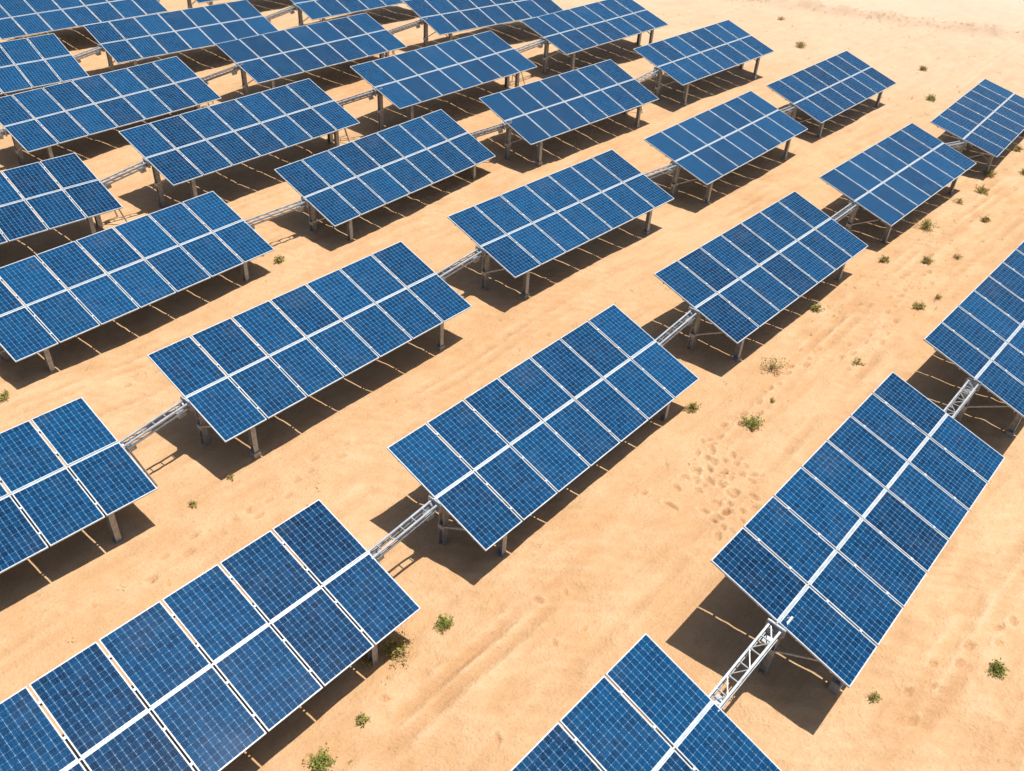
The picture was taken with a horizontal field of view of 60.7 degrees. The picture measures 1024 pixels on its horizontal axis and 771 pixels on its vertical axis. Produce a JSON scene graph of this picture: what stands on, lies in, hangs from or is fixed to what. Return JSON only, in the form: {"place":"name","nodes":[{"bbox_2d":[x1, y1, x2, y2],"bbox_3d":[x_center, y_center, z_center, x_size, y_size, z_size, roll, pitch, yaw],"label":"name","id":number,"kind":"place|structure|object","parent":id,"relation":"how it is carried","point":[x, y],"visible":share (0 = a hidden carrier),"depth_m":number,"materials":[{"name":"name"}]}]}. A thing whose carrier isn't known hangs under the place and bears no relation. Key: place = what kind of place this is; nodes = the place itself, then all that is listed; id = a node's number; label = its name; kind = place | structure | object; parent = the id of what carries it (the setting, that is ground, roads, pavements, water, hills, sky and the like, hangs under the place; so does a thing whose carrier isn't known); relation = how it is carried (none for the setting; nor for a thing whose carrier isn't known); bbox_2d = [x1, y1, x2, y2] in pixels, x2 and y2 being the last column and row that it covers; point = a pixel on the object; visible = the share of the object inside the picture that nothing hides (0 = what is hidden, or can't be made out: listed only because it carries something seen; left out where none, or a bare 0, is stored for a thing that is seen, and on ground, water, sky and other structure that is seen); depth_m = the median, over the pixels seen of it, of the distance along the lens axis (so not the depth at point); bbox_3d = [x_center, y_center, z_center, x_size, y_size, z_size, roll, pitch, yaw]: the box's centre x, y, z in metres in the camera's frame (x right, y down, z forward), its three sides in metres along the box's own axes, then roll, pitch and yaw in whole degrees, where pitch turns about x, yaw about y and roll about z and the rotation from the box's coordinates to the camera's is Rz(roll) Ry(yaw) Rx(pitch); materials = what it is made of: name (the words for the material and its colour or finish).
{"place":"outdoors","nodes":[
{"label":"outdoors","id":0,"kind":"place"},
{"bbox_2d":[0,0,1023,770],"bbox_3d":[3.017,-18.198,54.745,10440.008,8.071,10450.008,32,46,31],"label":"desert ground","id":1,"kind":"structure","parent":0,"point":[582,586],"depth_m":28.66,"materials":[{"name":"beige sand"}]},
{"bbox_2d":[0,389,8,399],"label":"desert shrub","id":2,"kind":"object","parent":1,"relation":"on","point":[4,394],"visible":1,"depth_m":28.82,"materials":[{"name":"green plant"}]},
{"bbox_2d":[0,128,9,138],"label":"connecting truss","id":3,"kind":"object","parent":1,"relation":"on","point":[2,134],"visible":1,"depth_m":40.95,"materials":[{"name":"metal"}]},
{"bbox_2d":[0,33,88,94],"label":"solar panel table","id":4,"kind":"object","parent":1,"relation":"on","point":[31,65],"visible":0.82,"depth_m":47.42,"materials":[{"name":"blue glass"}]},
{"bbox_2d":[0,153,122,244],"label":"solar panel table","id":5,"kind":"object","parent":1,"relation":"on","point":[47,200],"visible":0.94,"depth_m":35.43,"materials":[{"name":"blue glass"}]},
{"bbox_2d":[0,397,157,573],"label":"solar panel table","id":6,"kind":"object","parent":1,"relation":"on","point":[52,498],"visible":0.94,"depth_m":23.86,"materials":[{"name":"blue glass"}]},
{"bbox_2d":[0,0,167,46],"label":"solar panel table","id":7,"kind":"object","parent":1,"relation":"on","point":[57,16],"visible":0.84,"depth_m":54.27,"materials":[{"name":"blue glass"}]},
{"bbox_2d":[73,44,104,62],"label":"connecting truss","id":8,"kind":"object","parent":1,"relation":"on","point":[97,53],"visible":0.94,"depth_m":49.44,"materials":[{"name":"metal"}]},
{"bbox_2d":[0,56,220,164],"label":"solar panel table","id":9,"kind":"object","parent":1,"relation":"on","point":[93,105],"visible":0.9,"depth_m":43.90,"materials":[{"name":"blue glass"}]},
{"bbox_2d":[99,158,150,221],"bbox_3d":[-16.627,-8.256,37.892,1.212,2.708,3.049,32,46,31],"label":"connecting truss","id":10,"kind":"object","parent":1,"relation":"on","point":[107,185],"visible":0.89,"depth_m":37.39,"materials":[{"name":"metal"}]},
{"bbox_2d":[0,191,274,371],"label":"solar panel table","id":11,"kind":"object","parent":1,"relation":"on","point":[178,247],"visible":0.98,"depth_m":32.27,"materials":[{"name":"blue glass"}]},
{"bbox_2d":[120,395,193,485],"bbox_3d":[-10.540,1.981,26.303,1.207,2.641,3.164,32,46,31],"label":"connecting truss","id":12,"kind":"object","parent":1,"relation":"on","point":[129,446],"visible":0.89,"depth_m":25.74,"materials":[{"name":"metal"}]},
{"bbox_2d":[83,0,278,71],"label":"solar panel table","id":13,"kind":"object","parent":1,"relation":"on","point":[202,27],"visible":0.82,"depth_m":52.49,"materials":[{"name":"blue glass"}]},
{"bbox_2d":[188,499,197,507],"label":"desert shrub","id":14,"kind":"object","parent":1,"relation":"on","point":[191,503],"visible":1,"depth_m":25.67,"materials":[{"name":"green plant"}]},
{"bbox_2d":[187,0,217,8],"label":"solar panel table","id":15,"kind":"object","parent":1,"relation":"on","point":[209,2],"visible":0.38,"depth_m":59.57,"materials":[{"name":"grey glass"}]},
{"bbox_2d":[0,499,420,770],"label":"solar panel table","id":16,"kind":"object","parent":1,"relation":"on","point":[99,712],"visible":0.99,"depth_m":19.42,"materials":[{"name":"blue glass"}]},
{"bbox_2d":[200,63,243,105],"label":"connecting truss","id":17,"kind":"object","parent":1,"relation":"on","point":[232,70],"visible":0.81,"depth_m":47.55,"materials":[{"name":"metal"}]},
{"bbox_2d":[226,473,233,481],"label":"desert shrub","id":18,"kind":"object","parent":1,"relation":"on","point":[229,476],"visible":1,"depth_m":26.57,"materials":[{"name":"green plant"}]},
{"bbox_2d":[118,78,359,208],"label":"solar panel table","id":19,"kind":"object","parent":1,"relation":"on","point":[287,116],"visible":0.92,"depth_m":40.55,"materials":[{"name":"blue glass"}]},
{"bbox_2d":[244,197,310,255],"bbox_3d":[-10.070,-6.461,37.404,1.206,2.618,3.738,32,46,31],"label":"connecting truss","id":20,"kind":"object","parent":1,"relation":"on","point":[299,208],"visible":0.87,"depth_m":36.84,"materials":[{"name":"metal"}]},
{"bbox_2d":[273,255,285,262],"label":"desert shrub","id":21,"kind":"object","parent":1,"relation":"on","point":[280,259],"visible":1,"depth_m":36.51,"materials":[{"name":"green plant"}]},
{"bbox_2d":[265,4,300,22],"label":"connecting truss","id":22,"kind":"object","parent":1,"relation":"on","point":[290,10],"visible":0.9,"depth_m":56.56,"materials":[{"name":"metal"}]},
{"bbox_2d":[147,241,471,458],"bbox_3d":[-6.401,-1.023,30.229,3.790,3.511,10.850,30,45,30],"label":"solar panel table","id":23,"kind":"object","parent":1,"relation":"on","point":[375,306],"visible":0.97,"depth_m":28.94,"materials":[{"name":"blue glass"}]},
{"bbox_2d":[215,13,406,95],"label":"solar panel table","id":24,"kind":"object","parent":1,"relation":"on","point":[298,50],"visible":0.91,"depth_m":50.15,"materials":[{"name":"blue glass"}]},
{"bbox_2d":[302,742,337,770],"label":"desert shrub","id":25,"kind":"object","parent":1,"relation":"on","point":[321,757],"visible":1,"depth_m":19.56,"materials":[{"name":"green plant"}]},
{"bbox_2d":[290,0,404,25],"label":"solar panel table","id":26,"kind":"object","parent":1,"relation":"on","point":[317,9],"visible":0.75,"depth_m":57.70,"materials":[{"name":"blue glass"}]},
{"bbox_2d":[336,87,382,141],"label":"connecting truss","id":27,"kind":"object","parent":1,"relation":"on","point":[355,97],"visible":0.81,"depth_m":44.64,"materials":[{"name":"metal"}]},
{"bbox_2d":[355,711,370,726],"bbox_3d":[-3.482,7.790,20.380,0.360,0.244,0.375,32,46,31],"label":"desert shrub","id":28,"kind":"object","parent":1,"relation":"on","point":[362,718],"visible":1,"depth_m":20.37,"materials":[{"name":"green plant"}]},
{"bbox_2d":[360,653,375,666],"bbox_3d":[-3.547,6.739,21.740,0.572,0.406,0.562,32,46,31],"label":"desert shrub","id":29,"kind":"object","parent":1,"relation":"on","point":[366,662],"visible":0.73,"depth_m":21.67,"materials":[{"name":"green plant"}]},
{"bbox_2d":[274,109,495,240],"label":"solar panel table","id":30,"kind":"object","parent":1,"relation":"on","point":[394,163],"visible":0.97,"depth_m":40.22,"materials":[{"name":"blue glass"}]},
{"bbox_2d":[378,629,413,665],"bbox_3d":[-2.963,6.547,21.848,0.939,0.553,0.984,5,38,1],"label":"desert shrub","id":31,"kind":"object","parent":1,"relation":"on","point":[392,648],"visible":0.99,"depth_m":21.86,"materials":[{"name":"green plant"}]},
{"bbox_2d":[368,495,442,564],"bbox_3d":[-2.895,4.611,23.534,1.212,2.644,3.233,32,46,31],"label":"connecting truss","id":32,"kind":"object","parent":1,"relation":"on","point":[428,515],"visible":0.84,"depth_m":22.98,"materials":[{"name":"metal"}]},
{"bbox_2d":[388,17,427,54],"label":"connecting truss","id":33,"kind":"object","parent":1,"relation":"on","point":[413,24],"visible":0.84,"depth_m":53.97,"materials":[{"name":"metal"}]},
{"bbox_2d":[350,30,536,130],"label":"solar panel table","id":34,"kind":"object","parent":1,"relation":"on","point":[410,79],"visible":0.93,"depth_m":47.42,"materials":[{"name":"blue glass"}]},
{"bbox_2d":[433,613,454,633],"bbox_3d":[-1.730,6.101,22.556,0.497,0.353,0.619,32,46,31],"label":"desert shrub","id":35,"kind":"object","parent":1,"relation":"on","point":[444,621],"visible":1,"depth_m":22.53,"materials":[{"name":"green plant"}]},
{"bbox_2d":[437,245,485,280],"bbox_3d":[-2.095,-3.833,34.181,1.212,2.645,3.267,32,46,31],"label":"connecting truss","id":36,"kind":"object","parent":1,"relation":"on","point":[474,258],"visible":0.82,"depth_m":33.70,"materials":[{"name":"metal"}]},
{"bbox_2d":[403,0,562,46],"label":"solar panel table","id":37,"kind":"object","parent":1,"relation":"on","point":[448,17],"visible":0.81,"depth_m":55.76,"materials":[{"name":"blue glass"}]},
{"bbox_2d":[469,120,511,139],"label":"connecting truss","id":38,"kind":"object","parent":1,"relation":"on","point":[488,130],"visible":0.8,"depth_m":44.01,"materials":[{"name":"metal"}]},
{"bbox_2d":[512,37,548,84],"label":"connecting truss","id":39,"kind":"object","parent":1,"relation":"on","point":[540,45],"visible":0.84,"depth_m":52.23,"materials":[{"name":"metal"}]},
{"bbox_2d":[387,304,698,557],"bbox_3d":[1.364,1.639,27.416,3.781,3.526,10.850,30,45,30],"label":"solar panel table","id":40,"kind":"object","parent":1,"relation":"on","point":[615,391],"visible":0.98,"depth_m":26.07,"materials":[{"name":"blue glass"}]},
{"bbox_2d":[447,149,673,298],"bbox_3d":[2.337,-6.691,37.983,3.820,3.460,10.850,32,46,31],"label":"solar panel table","id":41,"kind":"object","parent":1,"relation":"on","point":[545,219],"visible":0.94,"depth_m":36.78,"materials":[{"name":"blue glass"}]},
{"bbox_2d":[479,59,658,165],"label":"solar panel table","id":42,"kind":"object","parent":1,"relation":"on","point":[555,105],"visible":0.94,"depth_m":46.52,"materials":[{"name":"blue glass"}]},
{"bbox_2d":[521,0,668,73],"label":"solar panel table","id":43,"kind":"object","parent":1,"relation":"on","point":[573,31],"visible":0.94,"depth_m":55.41,"materials":[{"name":"blue glass"}]},
{"bbox_2d":[510,633,781,770],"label":"solar panel table","id":44,"kind":"object","parent":1,"relation":"on","point":[605,723],"visible":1,"depth_m":18.18,"materials":[{"name":"blue glass"}]},
{"bbox_2d":[635,67,661,112],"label":"connecting truss","id":45,"kind":"object","parent":1,"relation":"on","point":[658,71],"visible":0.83,"depth_m":51.03,"materials":[{"name":"metal"}]},
{"bbox_2d":[644,161,680,178],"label":"connecting truss","id":46,"kind":"object","parent":1,"relation":"on","point":[676,166],"visible":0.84,"depth_m":41.58,"materials":[{"name":"metal"}]},
{"bbox_2d":[655,306,699,346],"bbox_3d":[5.674,-1.176,31.311,1.212,2.694,3.207,32,46,31],"label":"connecting truss","id":47,"kind":"object","parent":1,"relation":"on","point":[688,320],"visible":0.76,"depth_m":30.85,"materials":[{"name":"metal"}]},
{"bbox_2d":[682,401,701,412],"bbox_3d":[6.176,0.719,29.943,0.661,0.372,0.432,3,38,-1],"label":"desert shrub","id":48,"kind":"object","parent":1,"relation":"on","point":[693,407],"visible":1,"depth_m":29.94,"materials":[{"name":"green plant"}]},
{"bbox_2d":[633,20,773,105],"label":"solar panel table","id":49,"kind":"object","parent":1,"relation":"on","point":[686,59],"visible":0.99,"depth_m":54.12,"materials":[{"name":"blue glass"}]},
{"bbox_2d":[644,91,807,203],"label":"solar panel table","id":50,"kind":"object","parent":1,"relation":"on","point":[709,147],"visible":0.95,"depth_m":44.70,"materials":[{"name":"blue glass"}]},
{"bbox_2d":[708,616,793,711],"bbox_3d":[5.123,6.992,20.043,1.211,3.020,3.208,32,46,31],"label":"connecting truss","id":51,"kind":"object","parent":1,"relation":"on","point":[768,641],"visible":0.81,"depth_m":19.52,"materials":[{"name":"metal"}]},
{"bbox_2d":[737,413,764,430],"bbox_3d":[8.041,1.193,29.058,0.766,0.444,0.818,-13,41,-21],"label":"desert shrub","id":52,"kind":"object","parent":1,"relation":"on","point":[751,421],"visible":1,"depth_m":29.05,"materials":[{"name":"green plant"}]},
{"bbox_2d":[654,191,867,361],"bbox_3d":[10.050,-4.069,35.102,3.812,3.475,10.850,31,45,31],"label":"solar panel table","id":53,"kind":"object","parent":1,"relation":"on","point":[794,246],"visible":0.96,"depth_m":33.85,"materials":[{"name":"blue glass"}]},
{"bbox_2d":[760,356,787,374],"bbox_3d":[9.491,-0.809,31.748,0.970,0.574,1.048,10,38,7],"label":"desert shrub","id":54,"kind":"object","parent":1,"relation":"on","point":[772,366],"visible":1,"depth_m":31.70,"materials":[{"name":"green plant"}]},
{"bbox_2d":[780,104,796,113],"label":"connecting truss","id":55,"kind":"object","parent":1,"relation":"on","point":[790,107],"visible":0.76,"depth_m":49.86,"materials":[{"name":"metal"}]},
{"bbox_2d":[795,42,805,47],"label":"desert shrub","id":56,"kind":"object","parent":1,"relation":"on","point":[800,44],"visible":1,"depth_m":64.45,"materials":[{"name":"green plant"}]},
{"bbox_2d":[810,303,824,311],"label":"desert shrub","id":57,"kind":"object","parent":1,"relation":"on","point":[815,307],"visible":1,"depth_m":35.32,"materials":[{"name":"green plant"}]},
{"bbox_2d":[766,51,896,136],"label":"solar panel table","id":58,"kind":"object","parent":1,"relation":"on","point":[821,93],"visible":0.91,"depth_m":52.87,"materials":[{"name":"blue glass"}]},
{"bbox_2d":[831,200,858,221],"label":"connecting truss","id":59,"kind":"object","parent":1,"relation":"on","point":[851,209],"visible":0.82,"depth_m":39.21,"materials":[{"name":"metal"}]},
{"bbox_2d":[710,372,1004,695],"bbox_3d":[9.491,4.025,23.767,3.821,3.458,10.850,31,45,30],"label":"solar panel table","id":60,"kind":"object","parent":1,"relation":"on","point":[880,490],"visible":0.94,"depth_m":22.31,"materials":[{"name":"blue glass"}]},
{"bbox_2d":[851,357,865,365],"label":"desert shrub","id":61,"kind":"object","parent":1,"relation":"on","point":[854,362],"visible":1,"depth_m":32.22,"materials":[{"name":"green plant"}]},
{"bbox_2d":[865,691,882,702],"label":"desert shrub","id":62,"kind":"object","parent":1,"relation":"on","point":[874,696],"visible":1,"depth_m":20.82,"materials":[{"name":"green plant"}]},
{"bbox_2d":[878,254,889,262],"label":"desert shrub","id":63,"kind":"object","parent":1,"relation":"on","point":[884,259],"visible":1,"depth_m":39.01,"materials":[{"name":"green plant"}]},
{"bbox_2d":[819,123,975,242],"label":"solar panel table","id":64,"kind":"object","parent":1,"relation":"on","point":[893,178],"visible":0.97,"depth_m":42.42,"materials":[{"name":"blue glass"}]},
{"bbox_2d":[912,300,925,310],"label":"desert shrub","id":65,"kind":"object","parent":1,"relation":"on","point":[919,306],"visible":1,"depth_m":35.51,"materials":[{"name":"green plant"}]},
{"bbox_2d":[919,65,928,70],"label":"desert shrub","id":66,"kind":"object","parent":1,"relation":"on","point":[922,67],"visible":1,"depth_m":62.82,"materials":[{"name":"green plant"}]},
{"bbox_2d":[913,216,938,232],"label":"desert shrub","id":67,"kind":"object","parent":1,"relation":"on","point":[926,223],"visible":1,"depth_m":41.93,"materials":[{"name":"green plant"}]},
{"bbox_2d":[922,255,934,263],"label":"desert shrub","id":68,"kind":"object","parent":1,"relation":"on","point":[928,260],"visible":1,"depth_m":39.05,"materials":[{"name":"green plant"}]},
{"bbox_2d":[926,93,935,100],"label":"desert shrub","id":69,"kind":"object","parent":1,"relation":"on","point":[929,97],"visible":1,"depth_m":57.75,"materials":[{"name":"green plant"}]},
{"bbox_2d":[945,139,967,149],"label":"connecting truss","id":70,"kind":"object","parent":1,"relation":"on","point":[958,146],"visible":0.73,"depth_m":47.39,"materials":[{"name":"metal"}]},
{"bbox_2d":[952,253,963,258],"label":"desert shrub","id":71,"kind":"object","parent":1,"relation":"on","point":[958,256],"visible":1,"depth_m":39.52,"materials":[{"name":"green plant"}]},
{"bbox_2d":[954,197,962,203],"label":"desert shrub","id":72,"kind":"object","parent":1,"relation":"on","point":[959,201],"visible":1,"depth_m":44.84,"materials":[{"name":"green plant"}]},
{"bbox_2d":[944,376,981,418],"bbox_3d":[13.926,1.311,27.865,1.211,2.470,3.523,32,46,31],"label":"connecting truss","id":73,"kind":"object","parent":1,"relation":"on","point":[975,385],"visible":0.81,"depth_m":27.53,"materials":[{"name":"metal"}]},
{"bbox_2d":[923,241,1023,437],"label":"solar panel table","id":74,"kind":"object","parent":1,"relation":"on","point":[977,333],"visible":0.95,"depth_m":29.58,"materials":[{"name":"blue glass"}]},
{"bbox_2d":[930,79,1023,173],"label":"solar panel table","id":75,"kind":"object","parent":1,"relation":"on","point":[986,115],"visible":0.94,"depth_m":50.14,"materials":[{"name":"blue glass"}]},
{"bbox_2d":[974,184,989,194],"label":"desert shrub","id":76,"kind":"object","parent":1,"relation":"on","point":[983,190],"visible":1,"depth_m":45.93,"materials":[{"name":"green plant"}]},
{"bbox_2d":[980,216,992,222],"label":"desert shrub","id":77,"kind":"object","parent":1,"relation":"on","point":[985,219],"visible":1,"depth_m":42.95,"materials":[{"name":"green plant"}]},
{"bbox_2d":[984,170,996,178],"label":"desert shrub","id":78,"kind":"object","parent":1,"relation":"on","point":[990,173],"visible":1,"depth_m":48.15,"materials":[{"name":"green plant"}]},
{"bbox_2d":[986,657,1009,676],"bbox_3d":[11.985,6.954,21.504,0.478,0.394,0.643,32,46,31],"label":"desert shrub","id":79,"kind":"object","parent":1,"relation":"on","point":[998,667],"visible":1,"depth_m":21.52,"materials":[{"name":"green plant"}]},
{"bbox_2d":[1011,144,1023,152],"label":"desert shrub","id":80,"kind":"object","parent":1,"relation":"on","point":[1018,148],"visible":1,"depth_m":51.29,"materials":[{"name":"green plant"}]}
]}

